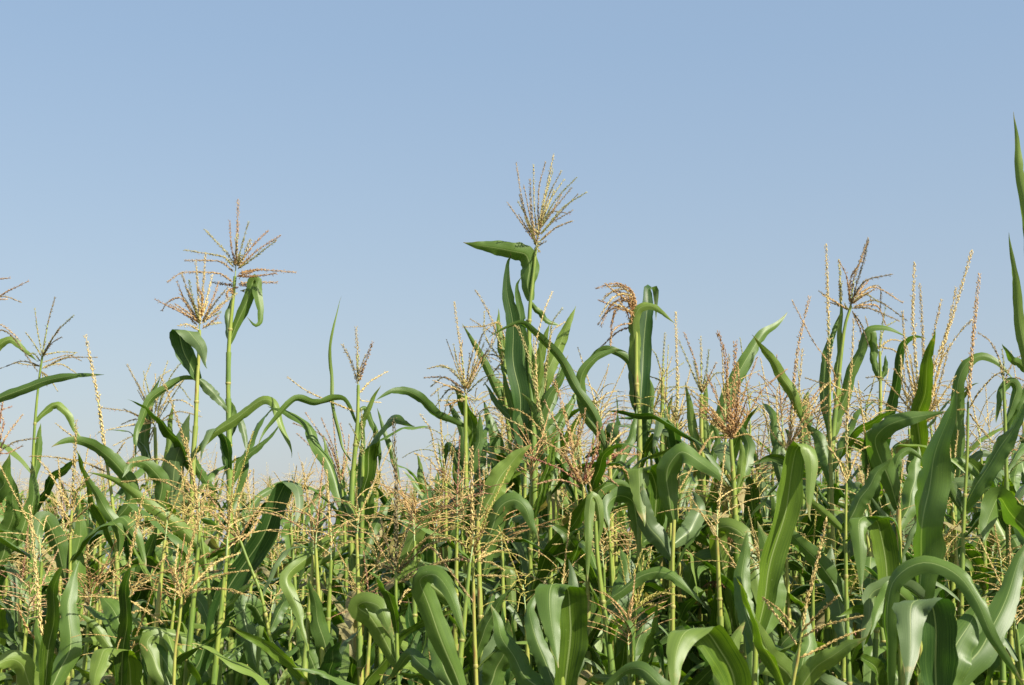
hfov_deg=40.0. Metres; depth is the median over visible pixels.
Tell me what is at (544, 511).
maize plant
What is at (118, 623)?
maize plant
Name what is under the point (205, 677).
maize plant
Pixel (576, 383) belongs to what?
maize plant
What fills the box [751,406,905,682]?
maize plant
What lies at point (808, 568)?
maize plant
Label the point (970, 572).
maize plant
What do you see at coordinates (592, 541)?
maize plant
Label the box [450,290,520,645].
maize plant
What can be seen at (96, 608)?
maize plant
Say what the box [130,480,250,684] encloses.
maize plant
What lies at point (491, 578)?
maize plant
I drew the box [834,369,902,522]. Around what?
maize plant
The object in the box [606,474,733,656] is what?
maize plant
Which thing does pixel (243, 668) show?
maize plant
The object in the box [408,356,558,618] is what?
maize plant
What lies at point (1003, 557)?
maize plant
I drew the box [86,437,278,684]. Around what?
maize plant
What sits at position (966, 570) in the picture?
maize plant
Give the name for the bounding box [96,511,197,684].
maize plant
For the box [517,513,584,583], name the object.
maize plant
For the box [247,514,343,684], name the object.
maize plant
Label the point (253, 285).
maize plant
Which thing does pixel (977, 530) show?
maize plant
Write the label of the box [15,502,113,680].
maize plant
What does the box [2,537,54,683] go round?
maize plant
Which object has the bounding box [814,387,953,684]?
maize plant
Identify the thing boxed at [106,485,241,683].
maize plant
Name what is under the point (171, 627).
maize plant
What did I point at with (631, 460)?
maize plant
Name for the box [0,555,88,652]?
maize plant
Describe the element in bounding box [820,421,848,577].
maize plant
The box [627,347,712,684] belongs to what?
maize plant
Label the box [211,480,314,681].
maize plant
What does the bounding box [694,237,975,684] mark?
maize plant
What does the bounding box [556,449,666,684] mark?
maize plant
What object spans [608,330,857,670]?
maize plant
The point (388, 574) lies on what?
maize plant
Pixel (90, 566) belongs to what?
maize plant
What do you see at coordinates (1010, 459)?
maize plant
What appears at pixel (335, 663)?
maize plant
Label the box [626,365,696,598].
maize plant
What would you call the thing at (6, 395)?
maize plant
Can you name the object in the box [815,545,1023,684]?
maize plant
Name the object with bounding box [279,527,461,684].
maize plant
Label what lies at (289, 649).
maize plant
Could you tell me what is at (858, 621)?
maize plant
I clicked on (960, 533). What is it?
maize plant
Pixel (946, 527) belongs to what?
maize plant
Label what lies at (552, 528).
maize plant
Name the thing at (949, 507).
maize plant
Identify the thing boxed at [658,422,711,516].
maize plant
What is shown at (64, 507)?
maize plant
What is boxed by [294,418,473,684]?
maize plant
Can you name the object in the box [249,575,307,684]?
maize plant
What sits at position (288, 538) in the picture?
maize plant
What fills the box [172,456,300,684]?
maize plant
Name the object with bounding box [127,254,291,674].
maize plant
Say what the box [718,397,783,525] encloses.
maize plant
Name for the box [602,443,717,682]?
maize plant
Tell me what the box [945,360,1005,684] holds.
maize plant
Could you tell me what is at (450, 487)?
maize plant
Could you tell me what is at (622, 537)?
maize plant
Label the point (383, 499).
maize plant
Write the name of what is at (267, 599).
maize plant
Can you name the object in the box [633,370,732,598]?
maize plant
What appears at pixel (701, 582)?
maize plant
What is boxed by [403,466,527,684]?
maize plant
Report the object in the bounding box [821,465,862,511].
maize plant
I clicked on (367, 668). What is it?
maize plant
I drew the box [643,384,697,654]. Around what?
maize plant
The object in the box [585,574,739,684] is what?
maize plant
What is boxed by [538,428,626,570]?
maize plant
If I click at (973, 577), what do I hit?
maize plant
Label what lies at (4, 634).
maize plant
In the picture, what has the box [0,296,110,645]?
maize plant
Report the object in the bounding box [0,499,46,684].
maize plant
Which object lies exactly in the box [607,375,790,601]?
maize plant
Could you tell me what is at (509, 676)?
maize plant
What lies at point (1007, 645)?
maize plant
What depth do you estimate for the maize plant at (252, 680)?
5.83 m
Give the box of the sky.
[0,0,1023,572]
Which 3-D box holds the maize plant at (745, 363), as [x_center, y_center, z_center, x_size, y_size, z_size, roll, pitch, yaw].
[0.646,1.140,4.833,0.903,2.573,0.388,-2,-10,14]
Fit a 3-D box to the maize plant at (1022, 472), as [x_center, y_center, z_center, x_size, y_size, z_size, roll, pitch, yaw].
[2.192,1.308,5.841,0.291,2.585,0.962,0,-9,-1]
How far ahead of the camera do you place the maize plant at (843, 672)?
3.94 m
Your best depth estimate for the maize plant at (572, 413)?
5.59 m
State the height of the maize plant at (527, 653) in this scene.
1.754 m
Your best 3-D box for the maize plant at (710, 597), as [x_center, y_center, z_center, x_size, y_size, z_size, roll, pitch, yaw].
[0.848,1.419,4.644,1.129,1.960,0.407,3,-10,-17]
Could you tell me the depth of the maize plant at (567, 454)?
6.37 m
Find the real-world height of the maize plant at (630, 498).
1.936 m
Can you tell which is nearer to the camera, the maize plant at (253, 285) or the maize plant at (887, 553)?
the maize plant at (887, 553)
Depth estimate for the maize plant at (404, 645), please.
3.97 m
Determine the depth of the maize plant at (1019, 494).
4.95 m
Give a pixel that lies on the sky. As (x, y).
(717, 148)
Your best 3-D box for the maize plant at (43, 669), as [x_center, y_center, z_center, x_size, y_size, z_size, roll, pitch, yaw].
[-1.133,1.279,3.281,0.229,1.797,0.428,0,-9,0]
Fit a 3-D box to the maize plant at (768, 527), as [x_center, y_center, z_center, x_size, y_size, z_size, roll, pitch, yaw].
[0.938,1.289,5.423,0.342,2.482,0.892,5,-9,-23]
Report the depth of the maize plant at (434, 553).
4.41 m
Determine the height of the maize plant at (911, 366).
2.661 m
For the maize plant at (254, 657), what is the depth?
3.83 m
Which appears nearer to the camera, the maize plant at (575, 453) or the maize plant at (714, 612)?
the maize plant at (714, 612)
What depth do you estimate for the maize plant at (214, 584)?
6.45 m
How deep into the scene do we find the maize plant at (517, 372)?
5.07 m
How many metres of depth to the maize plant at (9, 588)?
5.51 m
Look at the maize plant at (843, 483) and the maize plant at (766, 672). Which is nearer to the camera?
the maize plant at (766, 672)
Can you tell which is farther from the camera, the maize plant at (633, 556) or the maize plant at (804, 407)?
the maize plant at (804, 407)
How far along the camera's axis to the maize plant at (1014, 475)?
5.47 m
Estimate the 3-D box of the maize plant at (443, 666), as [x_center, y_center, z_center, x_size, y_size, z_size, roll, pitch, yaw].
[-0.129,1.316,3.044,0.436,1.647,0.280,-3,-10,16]
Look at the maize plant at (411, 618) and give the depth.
3.81 m
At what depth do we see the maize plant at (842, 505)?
5.22 m
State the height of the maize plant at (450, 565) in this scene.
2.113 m
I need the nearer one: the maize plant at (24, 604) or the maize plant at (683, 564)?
the maize plant at (683, 564)
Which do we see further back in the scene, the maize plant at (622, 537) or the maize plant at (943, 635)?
the maize plant at (622, 537)
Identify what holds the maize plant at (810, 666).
on the ground
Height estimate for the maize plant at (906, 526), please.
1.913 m
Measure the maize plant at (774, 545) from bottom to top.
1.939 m
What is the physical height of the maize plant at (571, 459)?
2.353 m
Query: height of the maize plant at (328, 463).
2.602 m
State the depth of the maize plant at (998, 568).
6.22 m
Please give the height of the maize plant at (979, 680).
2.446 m
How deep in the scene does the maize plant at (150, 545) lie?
4.78 m
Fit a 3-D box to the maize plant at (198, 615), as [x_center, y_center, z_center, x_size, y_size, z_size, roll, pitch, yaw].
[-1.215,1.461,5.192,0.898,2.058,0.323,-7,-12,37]
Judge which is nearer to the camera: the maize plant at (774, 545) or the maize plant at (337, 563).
the maize plant at (774, 545)
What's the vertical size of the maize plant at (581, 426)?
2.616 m
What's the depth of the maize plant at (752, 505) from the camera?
4.72 m
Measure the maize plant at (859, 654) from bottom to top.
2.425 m
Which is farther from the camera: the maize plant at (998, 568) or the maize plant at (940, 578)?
the maize plant at (998, 568)
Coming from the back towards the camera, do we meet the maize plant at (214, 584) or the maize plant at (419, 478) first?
the maize plant at (214, 584)
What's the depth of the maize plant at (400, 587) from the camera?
5.68 m
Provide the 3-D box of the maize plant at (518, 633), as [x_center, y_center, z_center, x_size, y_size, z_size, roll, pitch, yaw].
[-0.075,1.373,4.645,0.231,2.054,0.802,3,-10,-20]
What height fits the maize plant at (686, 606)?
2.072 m
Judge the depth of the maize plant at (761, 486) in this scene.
5.59 m
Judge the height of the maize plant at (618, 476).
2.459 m
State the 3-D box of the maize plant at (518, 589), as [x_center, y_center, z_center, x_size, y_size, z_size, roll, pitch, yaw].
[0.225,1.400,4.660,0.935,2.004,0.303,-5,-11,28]
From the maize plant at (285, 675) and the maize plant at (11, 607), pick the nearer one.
the maize plant at (285, 675)
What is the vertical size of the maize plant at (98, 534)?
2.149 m
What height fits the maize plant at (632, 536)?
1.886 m
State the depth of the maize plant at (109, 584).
6.26 m
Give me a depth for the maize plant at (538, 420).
4.52 m
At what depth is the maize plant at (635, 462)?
6.50 m
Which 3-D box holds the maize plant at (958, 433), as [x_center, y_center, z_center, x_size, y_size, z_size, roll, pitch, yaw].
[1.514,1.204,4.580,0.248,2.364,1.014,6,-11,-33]
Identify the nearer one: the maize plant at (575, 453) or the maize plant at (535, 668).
the maize plant at (535, 668)
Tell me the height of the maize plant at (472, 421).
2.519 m
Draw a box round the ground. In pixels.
[102,575,390,678]
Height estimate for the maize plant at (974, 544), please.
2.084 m
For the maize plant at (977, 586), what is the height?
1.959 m
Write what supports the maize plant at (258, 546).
on the ground
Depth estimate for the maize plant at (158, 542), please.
5.36 m
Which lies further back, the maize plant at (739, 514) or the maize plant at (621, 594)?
the maize plant at (739, 514)
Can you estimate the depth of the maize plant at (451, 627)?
7.09 m
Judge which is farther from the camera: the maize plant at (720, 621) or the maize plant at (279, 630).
the maize plant at (279, 630)
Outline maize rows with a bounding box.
[0,384,1023,684]
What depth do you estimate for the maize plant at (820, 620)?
5.10 m
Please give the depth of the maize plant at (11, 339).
4.98 m
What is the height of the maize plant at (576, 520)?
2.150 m
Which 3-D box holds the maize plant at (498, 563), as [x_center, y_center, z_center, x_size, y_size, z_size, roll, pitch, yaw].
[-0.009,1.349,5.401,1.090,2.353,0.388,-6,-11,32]
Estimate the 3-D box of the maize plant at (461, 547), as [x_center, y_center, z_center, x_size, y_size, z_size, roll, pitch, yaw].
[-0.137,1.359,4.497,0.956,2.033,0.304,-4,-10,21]
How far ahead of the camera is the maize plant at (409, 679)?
3.58 m
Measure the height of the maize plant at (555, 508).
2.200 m
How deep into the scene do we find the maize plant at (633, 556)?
4.67 m
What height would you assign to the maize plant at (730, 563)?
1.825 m
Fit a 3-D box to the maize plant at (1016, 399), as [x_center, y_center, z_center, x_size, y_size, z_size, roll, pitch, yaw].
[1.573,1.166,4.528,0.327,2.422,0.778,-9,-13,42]
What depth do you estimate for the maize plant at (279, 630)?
4.77 m
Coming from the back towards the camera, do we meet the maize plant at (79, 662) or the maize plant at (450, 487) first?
the maize plant at (450, 487)
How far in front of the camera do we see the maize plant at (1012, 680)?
3.82 m
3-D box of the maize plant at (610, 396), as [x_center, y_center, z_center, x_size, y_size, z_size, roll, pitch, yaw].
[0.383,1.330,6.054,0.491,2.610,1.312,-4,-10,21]
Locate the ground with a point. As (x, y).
(225, 641)
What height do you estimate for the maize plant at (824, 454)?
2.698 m
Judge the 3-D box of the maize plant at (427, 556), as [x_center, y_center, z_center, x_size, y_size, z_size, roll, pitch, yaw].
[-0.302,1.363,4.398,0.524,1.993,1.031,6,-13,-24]
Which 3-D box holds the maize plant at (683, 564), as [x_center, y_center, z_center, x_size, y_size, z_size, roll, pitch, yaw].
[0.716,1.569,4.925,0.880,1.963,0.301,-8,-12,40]
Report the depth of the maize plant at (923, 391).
4.28 m
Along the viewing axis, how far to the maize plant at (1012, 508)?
3.64 m
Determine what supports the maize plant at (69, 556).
on the ground
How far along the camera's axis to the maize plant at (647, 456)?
6.04 m
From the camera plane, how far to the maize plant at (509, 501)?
4.07 m
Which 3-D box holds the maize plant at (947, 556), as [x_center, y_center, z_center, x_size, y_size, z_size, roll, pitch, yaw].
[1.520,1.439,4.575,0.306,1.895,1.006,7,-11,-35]
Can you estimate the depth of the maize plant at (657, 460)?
5.64 m
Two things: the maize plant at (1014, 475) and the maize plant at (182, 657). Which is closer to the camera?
the maize plant at (182, 657)
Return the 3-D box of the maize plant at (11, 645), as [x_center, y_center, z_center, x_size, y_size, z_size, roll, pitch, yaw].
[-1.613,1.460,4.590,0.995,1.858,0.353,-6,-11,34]
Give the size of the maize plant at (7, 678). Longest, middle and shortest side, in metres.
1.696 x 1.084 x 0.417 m
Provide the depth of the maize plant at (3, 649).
3.76 m
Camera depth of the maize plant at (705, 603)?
4.65 m
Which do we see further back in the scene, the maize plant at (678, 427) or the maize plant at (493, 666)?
the maize plant at (678, 427)
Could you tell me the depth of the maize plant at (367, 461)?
4.76 m
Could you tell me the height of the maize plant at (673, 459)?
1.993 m
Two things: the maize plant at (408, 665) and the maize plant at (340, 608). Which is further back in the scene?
the maize plant at (340, 608)
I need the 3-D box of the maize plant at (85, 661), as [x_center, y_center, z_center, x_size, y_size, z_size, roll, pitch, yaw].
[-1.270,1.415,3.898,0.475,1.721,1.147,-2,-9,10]
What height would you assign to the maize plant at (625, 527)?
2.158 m
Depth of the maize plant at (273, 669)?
3.77 m
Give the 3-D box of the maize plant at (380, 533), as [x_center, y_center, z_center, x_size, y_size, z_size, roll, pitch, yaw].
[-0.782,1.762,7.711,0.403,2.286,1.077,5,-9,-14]
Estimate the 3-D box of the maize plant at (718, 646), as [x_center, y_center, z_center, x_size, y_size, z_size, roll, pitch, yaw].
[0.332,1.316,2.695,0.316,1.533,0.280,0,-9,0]
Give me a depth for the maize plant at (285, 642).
5.44 m
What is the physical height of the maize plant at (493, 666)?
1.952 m
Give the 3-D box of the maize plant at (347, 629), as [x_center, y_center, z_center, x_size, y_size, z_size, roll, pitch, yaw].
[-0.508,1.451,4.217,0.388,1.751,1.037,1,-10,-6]
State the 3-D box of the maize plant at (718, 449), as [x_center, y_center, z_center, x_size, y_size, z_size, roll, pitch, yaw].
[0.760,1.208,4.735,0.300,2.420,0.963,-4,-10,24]
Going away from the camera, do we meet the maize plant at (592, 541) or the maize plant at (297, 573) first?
the maize plant at (592, 541)
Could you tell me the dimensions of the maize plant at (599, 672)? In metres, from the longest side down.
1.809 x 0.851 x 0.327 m
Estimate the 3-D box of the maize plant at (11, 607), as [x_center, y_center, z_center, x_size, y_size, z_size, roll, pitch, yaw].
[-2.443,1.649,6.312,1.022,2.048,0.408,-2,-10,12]
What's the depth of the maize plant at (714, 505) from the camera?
5.59 m
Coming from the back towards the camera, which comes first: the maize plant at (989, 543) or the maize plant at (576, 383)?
the maize plant at (989, 543)
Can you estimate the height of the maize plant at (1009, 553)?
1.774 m
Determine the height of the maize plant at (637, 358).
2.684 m
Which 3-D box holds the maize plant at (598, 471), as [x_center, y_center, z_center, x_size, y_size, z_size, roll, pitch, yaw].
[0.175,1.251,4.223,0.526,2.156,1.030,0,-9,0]
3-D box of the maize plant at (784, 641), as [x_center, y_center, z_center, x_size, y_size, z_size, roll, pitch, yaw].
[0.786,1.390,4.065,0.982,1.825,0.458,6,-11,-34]
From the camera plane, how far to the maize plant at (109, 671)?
4.42 m
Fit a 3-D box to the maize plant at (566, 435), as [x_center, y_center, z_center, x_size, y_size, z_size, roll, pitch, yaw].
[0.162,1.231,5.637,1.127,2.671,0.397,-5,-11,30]
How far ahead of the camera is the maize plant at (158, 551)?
4.56 m
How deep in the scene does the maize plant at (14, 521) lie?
4.65 m
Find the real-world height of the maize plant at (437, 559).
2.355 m
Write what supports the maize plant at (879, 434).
on the ground
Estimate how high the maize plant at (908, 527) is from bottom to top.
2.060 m
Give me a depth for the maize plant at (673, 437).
5.02 m
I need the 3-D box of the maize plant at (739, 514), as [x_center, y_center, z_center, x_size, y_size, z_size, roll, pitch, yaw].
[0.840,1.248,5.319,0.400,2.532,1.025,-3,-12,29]
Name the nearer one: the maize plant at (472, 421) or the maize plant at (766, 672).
the maize plant at (766, 672)
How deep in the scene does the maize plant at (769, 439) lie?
6.50 m
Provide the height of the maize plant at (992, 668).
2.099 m
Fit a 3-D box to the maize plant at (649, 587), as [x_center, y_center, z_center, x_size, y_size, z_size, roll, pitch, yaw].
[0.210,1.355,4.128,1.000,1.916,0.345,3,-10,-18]
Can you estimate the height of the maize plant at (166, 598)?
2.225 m
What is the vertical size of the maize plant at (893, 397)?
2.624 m
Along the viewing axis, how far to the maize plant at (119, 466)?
4.46 m
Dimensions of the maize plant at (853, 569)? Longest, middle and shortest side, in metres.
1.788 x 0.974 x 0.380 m
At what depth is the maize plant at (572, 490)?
4.48 m
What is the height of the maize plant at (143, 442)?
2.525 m
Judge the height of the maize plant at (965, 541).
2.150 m
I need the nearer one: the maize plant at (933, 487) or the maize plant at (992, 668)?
the maize plant at (933, 487)
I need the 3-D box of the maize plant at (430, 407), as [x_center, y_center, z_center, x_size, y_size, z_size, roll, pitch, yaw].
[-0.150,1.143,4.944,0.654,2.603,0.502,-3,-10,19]
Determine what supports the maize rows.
on the ground
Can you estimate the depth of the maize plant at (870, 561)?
4.25 m
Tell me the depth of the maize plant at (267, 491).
5.15 m
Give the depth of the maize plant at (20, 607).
4.35 m
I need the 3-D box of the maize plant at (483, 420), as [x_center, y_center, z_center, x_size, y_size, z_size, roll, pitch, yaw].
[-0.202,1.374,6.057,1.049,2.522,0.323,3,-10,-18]
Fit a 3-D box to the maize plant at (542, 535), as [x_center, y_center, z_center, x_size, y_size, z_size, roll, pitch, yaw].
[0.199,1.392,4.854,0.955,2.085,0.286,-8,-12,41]
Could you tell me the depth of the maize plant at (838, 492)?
5.22 m
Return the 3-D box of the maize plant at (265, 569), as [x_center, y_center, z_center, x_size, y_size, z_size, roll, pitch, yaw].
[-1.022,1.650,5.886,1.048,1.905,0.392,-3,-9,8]
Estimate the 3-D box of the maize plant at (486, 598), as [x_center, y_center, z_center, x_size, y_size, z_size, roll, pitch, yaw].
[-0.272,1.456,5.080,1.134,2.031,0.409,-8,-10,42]
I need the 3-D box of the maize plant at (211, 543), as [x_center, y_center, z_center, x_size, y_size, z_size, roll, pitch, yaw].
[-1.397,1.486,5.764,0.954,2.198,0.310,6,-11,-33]
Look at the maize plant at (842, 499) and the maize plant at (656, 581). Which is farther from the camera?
the maize plant at (842, 499)
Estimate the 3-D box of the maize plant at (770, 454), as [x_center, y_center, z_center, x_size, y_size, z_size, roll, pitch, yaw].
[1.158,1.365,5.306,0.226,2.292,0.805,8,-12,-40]
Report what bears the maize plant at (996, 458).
on the ground
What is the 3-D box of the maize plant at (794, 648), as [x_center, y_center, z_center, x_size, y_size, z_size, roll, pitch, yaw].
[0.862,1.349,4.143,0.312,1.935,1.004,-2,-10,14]
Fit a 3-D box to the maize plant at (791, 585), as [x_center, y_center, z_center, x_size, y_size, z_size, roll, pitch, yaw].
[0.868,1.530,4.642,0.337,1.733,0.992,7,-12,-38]
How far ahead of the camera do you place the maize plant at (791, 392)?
4.62 m
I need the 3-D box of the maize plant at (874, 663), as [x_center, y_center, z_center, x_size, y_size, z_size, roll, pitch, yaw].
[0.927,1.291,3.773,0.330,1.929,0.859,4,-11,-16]
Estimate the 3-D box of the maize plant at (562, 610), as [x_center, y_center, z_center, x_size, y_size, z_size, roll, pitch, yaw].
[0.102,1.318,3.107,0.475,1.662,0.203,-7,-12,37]
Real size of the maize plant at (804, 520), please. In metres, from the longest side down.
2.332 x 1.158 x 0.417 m
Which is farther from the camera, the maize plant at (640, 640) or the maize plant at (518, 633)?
the maize plant at (518, 633)
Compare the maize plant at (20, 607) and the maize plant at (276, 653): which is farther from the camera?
the maize plant at (20, 607)
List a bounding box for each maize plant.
[0,276,37,521]
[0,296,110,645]
[0,373,103,683]
[0,401,48,671]
[0,419,145,684]
[0,459,91,684]
[0,466,85,673]
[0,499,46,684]
[0,505,81,684]
[0,531,108,684]
[0,549,103,684]
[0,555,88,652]
[1,484,44,672]
[1,525,62,684]
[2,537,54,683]
[6,562,32,640]
[9,555,46,669]
[10,434,172,684]
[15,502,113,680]
[19,595,113,684]
[28,540,146,684]
[29,334,209,664]
[31,500,111,640]
[49,483,87,529]
[61,531,145,667]
[67,467,171,643]
[70,578,220,684]
[74,547,190,684]
[79,491,174,684]
[80,445,233,684]
[82,446,234,684]
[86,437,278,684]
[95,360,235,634]
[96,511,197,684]
[102,450,293,680]
[102,468,180,683]
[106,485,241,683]
[107,377,303,684]
[110,477,255,619]
[117,533,231,684]
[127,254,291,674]
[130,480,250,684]
[137,466,223,681]
[142,431,298,684]
[151,468,301,684]
[152,452,279,672]
[166,199,322,684]
[169,469,299,684]
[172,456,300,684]
[187,469,322,684]
[191,461,366,684]
[211,454,398,681]
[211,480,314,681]
[220,566,294,683]
[223,526,330,684]
[226,457,408,684]
[241,545,297,683]
[247,412,420,621]
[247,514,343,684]
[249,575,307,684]
[258,301,430,682]
[262,549,334,684]
[263,502,350,661]
[264,469,391,684]
[265,470,400,672]
[268,490,462,679]
[277,501,458,684]
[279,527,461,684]
[289,409,420,672]
[293,520,347,643]
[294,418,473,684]
[314,532,393,684]
[317,445,407,684]
[320,494,392,670]
[331,551,410,684]
[332,494,416,684]
[351,459,476,684]
[353,414,530,645]
[366,469,463,669]
[369,470,409,665]
[375,458,531,674]
[376,451,576,684]
[377,302,537,679]
[379,651,463,684]
[384,502,421,684]
[385,565,466,684]
[388,429,479,654]
[392,472,475,636]
[394,435,509,658]
[397,444,537,678]
[398,446,527,684]
[399,497,519,683]
[402,388,461,579]
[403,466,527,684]
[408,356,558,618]
[423,413,604,684]
[424,291,634,654]
[428,474,472,631]
[429,399,585,593]
[441,339,503,609]
[443,475,565,684]
[448,449,541,684]
[449,374,507,576]
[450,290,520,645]
[458,154,587,661]
[458,427,520,629]
[479,525,559,661]
[481,350,608,619]
[484,364,658,581]
[484,449,658,673]
[484,475,635,598]
[486,341,628,644]
[486,421,507,579]
[490,527,585,678]
[491,320,711,652]
[491,559,588,684]
[494,329,581,652]
[497,335,633,583]
[499,401,667,684]
[507,415,587,618]
[511,425,677,662]
[515,417,606,644]
[516,483,614,615]
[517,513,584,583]
[521,508,632,661]
[524,380,626,669]
[536,464,697,684]
[537,347,685,639]
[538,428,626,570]
[539,477,709,684]
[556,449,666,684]
[560,433,595,506]
[560,458,659,614]
[565,370,607,475]
[568,468,704,684]
[582,281,710,629]
[582,518,653,616]
[584,443,728,684]
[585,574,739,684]
[586,364,630,444]
[586,465,628,565]
[588,547,685,684]
[592,540,626,673]
[597,333,709,543]
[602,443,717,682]
[603,358,711,652]
[604,619,751,684]
[606,411,648,577]
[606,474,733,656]
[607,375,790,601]
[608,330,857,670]
[619,370,697,603]
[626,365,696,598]
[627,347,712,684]
[629,313,821,636]
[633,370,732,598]
[635,431,722,683]
[642,311,696,647]
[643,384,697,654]
[647,428,775,684]
[653,371,710,604]
[657,547,702,652]
[658,348,768,626]
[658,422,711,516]
[658,444,817,684]
[661,508,711,676]
[678,427,761,674]
[686,480,805,634]
[688,425,800,677]
[688,495,760,659]
[689,383,766,558]
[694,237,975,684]
[694,507,857,684]
[710,339,785,600]
[710,386,894,679]
[712,354,859,674]
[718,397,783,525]
[733,441,817,684]
[735,517,867,684]
[736,414,771,522]
[740,295,843,644]
[740,319,901,684]
[740,358,803,535]
[741,244,876,678]
[746,514,841,684]
[750,486,871,684]
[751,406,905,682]
[753,383,806,611]
[755,406,816,640]
[760,346,860,613]
[765,393,863,664]
[766,357,825,550]
[786,553,822,633]
[800,365,999,678]
[800,464,904,684]
[801,542,876,681]
[805,529,911,677]
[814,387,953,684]
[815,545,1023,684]
[816,342,890,578]
[819,306,925,547]
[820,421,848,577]
[821,380,922,684]
[821,438,906,530]
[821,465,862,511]
[821,472,863,493]
[822,377,875,678]
[823,481,1023,641]
[830,464,913,684]
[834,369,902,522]
[835,411,957,684]
[837,388,956,674]
[842,491,998,604]
[853,273,1023,617]
[854,250,973,684]
[880,448,914,679]
[890,511,913,537]
[892,595,986,684]
[893,333,914,398]
[893,393,1005,684]
[896,381,969,619]
[899,352,1011,615]
[902,444,1023,684]
[902,520,966,597]
[912,382,951,529]
[912,499,1017,628]
[941,525,1023,684]
[944,530,995,618]
[944,531,995,678]
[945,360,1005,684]
[946,413,1023,607]
[946,525,1023,684]
[947,498,980,615]
[947,502,975,610]
[955,538,1023,684]
[956,441,1019,611]
[962,332,1023,667]
[964,424,1023,600]
[965,386,1023,566]
[965,399,1020,570]
[965,408,1023,684]
[969,556,1023,684]
[974,535,1016,613]
[975,497,1023,684]
[979,112,1023,545]
[984,435,1023,637]
[989,351,1023,499]
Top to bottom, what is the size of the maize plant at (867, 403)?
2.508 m
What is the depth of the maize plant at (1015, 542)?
4.65 m
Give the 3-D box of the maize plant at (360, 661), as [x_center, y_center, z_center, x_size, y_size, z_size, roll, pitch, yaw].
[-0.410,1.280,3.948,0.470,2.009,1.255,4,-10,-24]
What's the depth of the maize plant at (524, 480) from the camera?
5.20 m
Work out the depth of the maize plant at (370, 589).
5.77 m
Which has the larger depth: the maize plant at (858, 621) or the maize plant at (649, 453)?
the maize plant at (649, 453)
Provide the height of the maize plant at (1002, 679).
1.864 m

